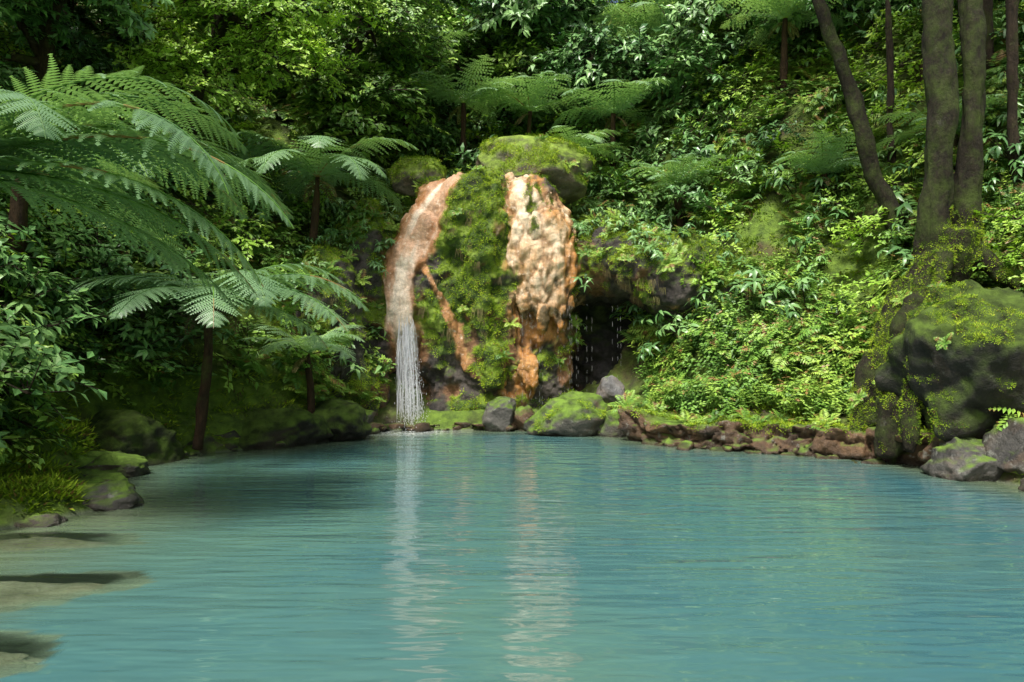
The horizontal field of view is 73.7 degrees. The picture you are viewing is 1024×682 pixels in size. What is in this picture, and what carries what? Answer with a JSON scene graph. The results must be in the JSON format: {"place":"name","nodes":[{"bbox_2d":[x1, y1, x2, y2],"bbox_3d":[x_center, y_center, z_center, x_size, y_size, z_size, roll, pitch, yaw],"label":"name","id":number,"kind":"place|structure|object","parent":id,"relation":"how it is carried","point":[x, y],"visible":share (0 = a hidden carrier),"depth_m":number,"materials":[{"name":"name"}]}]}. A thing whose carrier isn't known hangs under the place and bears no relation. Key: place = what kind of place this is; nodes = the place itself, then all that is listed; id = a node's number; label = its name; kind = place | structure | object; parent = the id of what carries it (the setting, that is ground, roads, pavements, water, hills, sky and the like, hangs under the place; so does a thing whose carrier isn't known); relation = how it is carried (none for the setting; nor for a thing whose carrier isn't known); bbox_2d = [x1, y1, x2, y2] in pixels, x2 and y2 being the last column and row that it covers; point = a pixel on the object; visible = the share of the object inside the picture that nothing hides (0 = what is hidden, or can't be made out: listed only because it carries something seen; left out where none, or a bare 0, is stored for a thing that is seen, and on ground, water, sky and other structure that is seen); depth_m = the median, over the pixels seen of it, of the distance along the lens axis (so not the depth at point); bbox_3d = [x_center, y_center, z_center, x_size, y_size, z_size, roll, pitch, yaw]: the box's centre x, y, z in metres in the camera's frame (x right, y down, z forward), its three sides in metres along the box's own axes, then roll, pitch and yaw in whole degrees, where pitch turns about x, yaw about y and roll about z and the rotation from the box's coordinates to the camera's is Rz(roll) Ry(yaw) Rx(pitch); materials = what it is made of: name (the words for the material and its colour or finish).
{"place":"outdoors","nodes":[
{"label":"outdoors","id":0,"kind":"place"},
{"bbox_2d":[0,430,1023,681],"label":"pool water","id":1,"kind":"structure","parent":0,"point":[458,556],"depth_m":4.73,"materials":[{"name":"teal liquid"}]},
{"bbox_2d":[394,316,435,431],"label":"waterfall","id":2,"kind":"structure","parent":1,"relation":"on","point":[409,349],"depth_m":13.47,"materials":[{"name":"white liquid"}]},
{"bbox_2d":[0,0,1023,656],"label":"ground","id":3,"kind":"structure","parent":0,"point":[622,370],"depth_m":12.46,"materials":[{"name":"green plant"}]},
{"bbox_2d":[0,652,44,668],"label":"submerged slab","id":4,"kind":"structure","parent":3,"relation":"on","point":[7,660],"depth_m":3.46,"materials":[{"name":"stone"}]},
{"bbox_2d":[14,513,67,537],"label":"stone","id":5,"kind":"object","parent":3,"relation":"on","point":[44,520],"visible":0.69,"depth_m":5.91,"materials":[{"name":"stone"}]},
{"bbox_2d":[0,537,98,578],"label":"submerged slab","id":6,"kind":"structure","parent":3,"relation":"on","point":[34,543],"depth_m":5.50,"materials":[{"name":"stone"}]},
{"bbox_2d":[0,581,107,639],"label":"submerged slab","id":7,"kind":"structure","parent":3,"relation":"on","point":[12,593],"depth_m":4.40,"materials":[{"name":"stone"}]},
{"bbox_2d":[49,410,61,418],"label":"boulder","id":8,"kind":"object","parent":3,"relation":"on","point":[55,415],"visible":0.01,"depth_m":8.46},
{"bbox_2d":[75,483,98,490],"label":"flat rock","id":9,"kind":"object","parent":3,"relation":"on","point":[87,486],"visible":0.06,"depth_m":7.03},
{"bbox_2d":[0,0,175,116],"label":"laurel tree","id":10,"kind":"object","parent":3,"relation":"on","point":[26,17],"visible":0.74,"depth_m":11.03,"materials":[{"name":"green plant"}]},
{"bbox_2d":[3,108,199,287],"bbox_3d":[-6.116,-1.007,8.850,4.116,3.764,3.389,0,-1,0],"label":"tree fern","id":11,"kind":"object","parent":3,"relation":"on","point":[18,212],"visible":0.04,"depth_m":8.57,"materials":[{"name":"green plant"}]},
{"bbox_2d":[74,472,135,488],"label":"stone","id":12,"kind":"object","parent":3,"relation":"on","point":[100,478],"visible":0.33,"depth_m":7.41,"materials":[{"name":"green stone"}]},
{"bbox_2d":[57,0,153,50],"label":"laurel tree","id":13,"kind":"object","parent":3,"relation":"on","point":[87,9],"visible":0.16,"depth_m":13.99,"materials":[{"name":"green plant"}]},
{"bbox_2d":[79,479,144,511],"bbox_3d":[-3.953,1.575,6.685,0.659,0.413,0.548,1,-1,-38],"label":"boulder","id":14,"kind":"object","parent":3,"relation":"on","point":[111,495],"visible":0.56,"depth_m":6.59,"materials":[{"name":"grey stone"}]},
{"bbox_2d":[79,450,149,477],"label":"boulder","id":15,"kind":"object","parent":3,"relation":"on","point":[129,465],"visible":0.55,"depth_m":8.21,"materials":[{"name":"green stone"}]},
{"bbox_2d":[88,409,184,465],"bbox_3d":[-5.409,1.422,9.326,1.574,0.990,1.242,0,-1,0],"label":"boulder","id":16,"kind":"object","parent":3,"relation":"on","point":[150,440],"visible":0.39,"depth_m":9.08,"materials":[{"name":"green stone"}]},
{"bbox_2d":[0,53,293,311],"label":"tree fern","id":17,"kind":"object","parent":3,"relation":"on","point":[32,112],"visible":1,"depth_m":5.70,"materials":[{"name":"green plant"}]},
{"bbox_2d":[56,264,368,449],"bbox_3d":[-4.018,0.227,9.744,4.128,2.697,3.511,0,-1,0],"label":"tree fern","id":18,"kind":"object","parent":3,"relation":"on","point":[233,288],"visible":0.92,"depth_m":9.30,"materials":[{"name":"green plant"}]},
{"bbox_2d":[63,409,379,468],"bbox_3d":[-4.589,1.603,10.404,1.846,0.857,6.373,0,-1,25],"label":"bank ledge","id":19,"kind":"object","parent":3,"relation":"on","point":[211,444],"visible":0.09,"depth_m":10.34,"materials":[{"name":"green stone"}]},
{"bbox_2d":[100,0,398,145],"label":"laurel tree","id":20,"kind":"object","parent":3,"relation":"on","point":[294,40],"visible":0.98,"depth_m":12.33,"materials":[{"name":"green plant"}]},
{"bbox_2d":[238,407,333,449],"bbox_3d":[-3.941,1.555,11.081,1.948,0.958,1.110,0,-1,0],"label":"boulder","id":21,"kind":"object","parent":3,"relation":"on","point":[266,429],"visible":0.51,"depth_m":10.83,"materials":[{"name":"green stone"}]},
{"bbox_2d":[184,424,389,457],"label":"shore stones","id":22,"kind":"object","parent":3,"relation":"on","point":[280,444],"visible":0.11,"depth_m":10.62,"materials":[{"name":"stone"}]},
{"bbox_2d":[235,324,364,413],"bbox_3d":[-3.540,0.599,11.550,2.082,1.807,2.372,0,-1,-12],"label":"tree fern","id":23,"kind":"object","parent":3,"relation":"on","point":[309,345],"visible":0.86,"depth_m":11.36,"materials":[{"name":"green plant"}]},
{"bbox_2d":[216,129,418,241],"bbox_3d":[-3.849,-2.928,13.229,3.444,1.961,3.626,-1,-1,39],"label":"tree fern","id":24,"kind":"object","parent":3,"relation":"on","point":[332,164],"visible":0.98,"depth_m":13.10,"materials":[{"name":"green plant"}]},
{"bbox_2d":[307,398,371,440],"bbox_3d":[-3.037,1.463,11.922,1.215,0.914,1.200,0,-1,0],"label":"boulder","id":25,"kind":"object","parent":3,"relation":"on","point":[346,420],"visible":0.62,"depth_m":11.54,"materials":[{"name":"green stone"}]},
{"bbox_2d":[257,0,460,179],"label":"laurel tree","id":26,"kind":"object","parent":3,"relation":"on","point":[397,21],"visible":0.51,"depth_m":15.46,"materials":[{"name":"green plant"}]},
{"bbox_2d":[373,24,467,151],"bbox_3d":[-3.038,-6.648,18.748,3.764,3.333,3.664,0,-1,0],"label":"tree","id":27,"kind":"object","parent":3,"relation":"on","point":[457,57],"visible":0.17,"depth_m":18.80,"materials":[{"name":"green plant"}]},
{"bbox_2d":[151,0,728,88],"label":"forest foliage","id":28,"kind":"object","parent":3,"relation":"on","point":[451,12],"visible":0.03,"depth_m":20.56,"materials":[{"name":"green plant"}]},
{"bbox_2d":[370,420,524,431],"bbox_3d":[-0.249,1.676,13.248,5.935,0.368,1.091,0,-1,0],"label":"shingle","id":29,"kind":"object","parent":3,"relation":"on","point":[422,426],"visible":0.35,"depth_m":13.09,"materials":[{"name":"stone"}]},
{"bbox_2d":[513,405,534,430],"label":"stone","id":30,"kind":"object","parent":29,"relation":"on","point":[521,415],"visible":0.55,"depth_m":13.10,"materials":[{"name":"stone"}]},
{"bbox_2d":[399,53,522,171],"bbox_3d":[-1.282,-5.304,17.452,3.572,3.233,2.858,0,-1,-19],"label":"tree fern","id":31,"kind":"object","parent":3,"relation":"on","point":[454,95],"visible":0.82,"depth_m":17.25,"materials":[{"name":"green plant"}]},
{"bbox_2d":[151,0,833,166],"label":"forest","id":32,"kind":"object","parent":3,"relation":"on","point":[369,93],"depth_m":16.78,"materials":[{"name":"green plant"}]},
{"bbox_2d":[482,396,515,431],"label":"boulder","id":33,"kind":"object","parent":3,"relation":"on","point":[498,414],"visible":0.77,"depth_m":13.02,"materials":[{"name":"grey stone"}]},
{"bbox_2d":[0,0,1000,469],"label":"shrub foliage","id":34,"kind":"object","parent":3,"relation":"on","point":[140,268],"visible":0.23,"depth_m":11.84,"materials":[{"name":"green plant"}]},
{"bbox_2d":[459,0,551,133],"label":"tree","id":35,"kind":"object","parent":3,"relation":"on","point":[475,27],"visible":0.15,"depth_m":20.18,"materials":[{"name":"green plant"}]},
{"bbox_2d":[0,0,1019,447],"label":"laurel foliage","id":36,"kind":"object","parent":3,"relation":"on","point":[60,366],"visible":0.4,"depth_m":10.47,"materials":[{"name":"green plant"}]},
{"bbox_2d":[0,0,1023,358],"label":"young foliage","id":37,"kind":"object","parent":36,"relation":"attached to","point":[854,240],"visible":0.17,"depth_m":13.43,"materials":[{"name":"green plant"}]},
{"bbox_2d":[0,0,1023,430],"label":"fern undergrowth","id":38,"kind":"object","parent":3,"relation":"on","point":[828,86],"visible":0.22,"depth_m":13.29,"materials":[{"name":"green plant"}]},
{"bbox_2d":[0,0,1023,418],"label":"broadleaf undergrowth","id":39,"kind":"object","parent":3,"relation":"on","point":[42,334],"visible":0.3,"depth_m":13.18,"materials":[{"name":"green plant"}]},
{"bbox_2d":[0,10,1023,514],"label":"moss ground cover","id":40,"kind":"object","parent":3,"relation":"on","point":[26,478],"visible":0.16,"depth_m":8.67,"materials":[{"name":"green plant"}]},
{"bbox_2d":[203,202,831,407],"bbox_3d":[0.127,-0.815,13.613,11.562,4.634,3.868,0,-1,-8],"label":"foliage","id":41,"kind":"object","parent":3,"relation":"on","point":[303,355],"visible":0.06,"depth_m":12.11,"materials":[{"name":"green plant"}]},
{"bbox_2d":[289,166,767,415],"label":"waterfall cliff","id":42,"kind":"structure","parent":3,"relation":"on","point":[544,263],"depth_m":13.72,"materials":[{"name":"stone"}]},
{"bbox_2d":[386,154,446,196],"bbox_3d":[-2.060,-3.610,15.051,1.433,1.067,1.114,0,-1,0],"label":"mossy boulder","id":43,"kind":"object","parent":42,"relation":"on","point":[404,174],"visible":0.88,"depth_m":14.73,"materials":[{"name":"green plant"}]},
{"bbox_2d":[288,165,765,412],"bbox_3d":[0.151,-1.095,14.360,10.463,5.472,4.515,0,-1,0],"label":"cliff moss","id":44,"kind":"object","parent":42,"relation":"attached to","point":[330,249],"visible":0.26,"depth_m":13.62,"materials":[{"name":"green plant"}]},
{"bbox_2d":[278,186,779,389],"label":"cliff shrubs","id":45,"kind":"object","parent":42,"relation":"attached to","point":[575,224],"visible":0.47,"depth_m":13.58,"materials":[{"name":"green plant"}]},
{"bbox_2d":[283,165,781,402],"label":"cliff ferns","id":46,"kind":"object","parent":42,"relation":"attached to","point":[655,229],"visible":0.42,"depth_m":13.49,"materials":[{"name":"green plant"}]},
{"bbox_2d":[475,131,595,205],"bbox_3d":[0.524,-3.742,15.194,2.798,1.780,2.040,0,-1,0],"label":"mossy boulder","id":47,"kind":"object","parent":42,"relation":"on","point":[566,165],"visible":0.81,"depth_m":14.62,"materials":[{"name":"green plant"}]},
{"bbox_2d":[330,210,742,357],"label":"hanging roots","id":48,"kind":"object","parent":42,"relation":"hanging from","point":[605,272],"visible":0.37,"depth_m":13.51,"materials":[{"name":"plant"}]},
{"bbox_2d":[493,181,585,270],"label":"flowstone moss","id":49,"kind":"object","parent":42,"relation":"on","point":[526,193],"visible":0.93,"depth_m":13.71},
{"bbox_2d":[522,305,620,409],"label":"dripping water","id":50,"kind":"structure","parent":42,"relation":"attached to","point":[560,353],"depth_m":13.65,"materials":[{"name":"white liquid"}]},
{"bbox_2d":[466,70,605,134],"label":"tree fern","id":51,"kind":"object","parent":3,"relation":"on","point":[530,103],"visible":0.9,"depth_m":17.64,"materials":[{"name":"green plant"}]},
{"bbox_2d":[243,0,880,116],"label":"forest foliage","id":52,"kind":"object","parent":3,"relation":"on","point":[570,19],"visible":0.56,"depth_m":17.77,"materials":[{"name":"green plant"}]},
{"bbox_2d":[523,389,612,436],"bbox_3d":[1.062,1.427,12.697,1.713,1.107,1.313,0,-1,0],"label":"boulder","id":53,"kind":"object","parent":3,"relation":"on","point":[571,413],"visible":0.91,"depth_m":12.28,"materials":[{"name":"green stone"}]},
{"bbox_2d":[542,125,627,161],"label":"tree fern","id":54,"kind":"object","parent":3,"relation":"on","point":[586,137],"visible":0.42,"depth_m":16.37,"materials":[{"name":"green plant"}]},
{"bbox_2d":[596,375,625,406],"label":"grey boulder","id":55,"kind":"object","parent":3,"relation":"on","point":[610,388],"visible":0.76,"depth_m":13.09,"materials":[{"name":"grey stone"}]},
{"bbox_2d":[597,409,625,436],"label":"boulder","id":56,"kind":"object","parent":3,"relation":"on","point":[608,427],"visible":0.2,"depth_m":12.25,"materials":[{"name":"green stone"}]},
{"bbox_2d":[552,77,676,167],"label":"tree fern","id":57,"kind":"object","parent":3,"relation":"on","point":[614,108],"visible":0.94,"depth_m":17.40,"materials":[{"name":"green plant"}]},
{"bbox_2d":[593,0,706,108],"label":"tree fern","id":58,"kind":"object","parent":3,"relation":"on","point":[654,19],"visible":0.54,"depth_m":19.08,"materials":[{"name":"green plant"}]},
{"bbox_2d":[623,153,735,231],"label":"tree fern","id":59,"kind":"object","parent":3,"relation":"on","point":[669,176],"visible":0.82,"depth_m":15.25,"materials":[{"name":"green plant"}]},
{"bbox_2d":[641,438,886,463],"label":"ledge stones","id":60,"kind":"object","parent":3,"relation":"on","point":[686,445],"visible":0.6,"depth_m":10.35,"materials":[{"name":"brown stone"}]},
{"bbox_2d":[708,0,847,98],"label":"tree fern","id":61,"kind":"object","parent":3,"relation":"on","point":[774,10],"visible":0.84,"depth_m":16.47,"materials":[{"name":"green plant"}]},
{"bbox_2d":[617,406,945,465],"bbox_3d":[4.271,1.542,10.353,5.427,0.978,1.855,-1,-1,42],"label":"rock ledge","id":62,"kind":"object","parent":3,"relation":"on","point":[802,440],"visible":0.45,"depth_m":10.28,"materials":[{"name":"stone"}]},
{"bbox_2d":[607,390,933,429],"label":"ledge ferns","id":63,"kind":"object","parent":62,"relation":"on","point":[694,417],"visible":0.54,"depth_m":10.96,"materials":[{"name":"green plant"}]},
{"bbox_2d":[616,403,990,444],"bbox_3d":[4.324,1.237,10.394,5.528,0.439,1.825,-1,-1,42],"label":"ledge moss","id":64,"kind":"object","parent":62,"relation":"on","point":[777,420],"visible":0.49,"depth_m":10.55,"materials":[{"name":"green plant"}]},
{"bbox_2d":[633,0,1023,419],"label":"herb undergrowth","id":65,"kind":"object","parent":3,"relation":"on","point":[837,403],"visible":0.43,"depth_m":11.59,"materials":[{"name":"green plant"}]},
{"bbox_2d":[771,129,890,207],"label":"tree fern","id":66,"kind":"object","parent":3,"relation":"on","point":[826,170],"visible":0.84,"depth_m":13.19,"materials":[{"name":"green plant"}]},
{"bbox_2d":[812,0,909,253],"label":"leaning tree","id":67,"kind":"object","parent":3,"relation":"on","point":[880,189],"visible":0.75,"depth_m":11.97,"materials":[{"name":"brown plant"}]},
{"bbox_2d":[840,0,923,84],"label":"tree fern","id":68,"kind":"object","parent":3,"relation":"on","point":[921,70],"visible":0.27,"depth_m":14.54,"materials":[{"name":"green plant"}]},
{"bbox_2d":[885,0,895,166],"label":"slender tree","id":69,"kind":"object","parent":3,"relation":"on","point":[890,98],"visible":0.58,"depth_m":13.24,"materials":[{"name":"brown plant"}]},
{"bbox_2d":[844,0,1023,458],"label":"twin trunk tree","id":70,"kind":"object","parent":3,"relation":"on","point":[949,246],"visible":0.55,"depth_m":9.78,"materials":[{"name":"brown plant"}]},
{"bbox_2d":[874,279,1023,440],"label":"boulder","id":71,"kind":"object","parent":3,"relation":"on","point":[955,353],"visible":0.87,"depth_m":8.30,"materials":[{"name":"green stone"}]},
{"bbox_2d":[875,90,1023,156],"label":"tree fern","id":72,"kind":"object","parent":3,"relation":"on","point":[913,130],"visible":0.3,"depth_m":12.45,"materials":[{"name":"green plant"}]},
{"bbox_2d":[920,437,1003,481],"bbox_3d":[5.528,1.550,8.308,0.906,0.840,0.882,0,-1,0],"label":"boulder","id":73,"kind":"object","parent":3,"relation":"on","point":[967,459],"visible":0.57,"depth_m":8.06,"materials":[{"name":"grey stone"}]},
{"bbox_2d":[983,0,996,79],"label":"slender tree","id":74,"kind":"object","parent":3,"relation":"on","point":[988,13],"visible":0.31,"depth_m":13.01,"materials":[{"name":"brown plant"}]},
{"bbox_2d":[982,417,1023,477],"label":"boulder","id":75,"kind":"object","parent":3,"relation":"on","point":[1004,447],"visible":0.62,"depth_m":7.88,"materials":[{"name":"grey stone"}]},
{"bbox_2d":[1005,0,1023,202],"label":"slender tree","id":76,"kind":"object","parent":3,"relation":"on","point":[1012,49],"visible":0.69,"depth_m":11.02,"materials":[{"name":"brown plant"}]},
{"bbox_2d":[1018,478,1023,490],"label":"boulder","id":77,"kind":"object","parent":3,"relation":"on","point":[1021,487],"visible":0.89,"depth_m":7.50,"materials":[{"name":"grey stone"}]}
]}

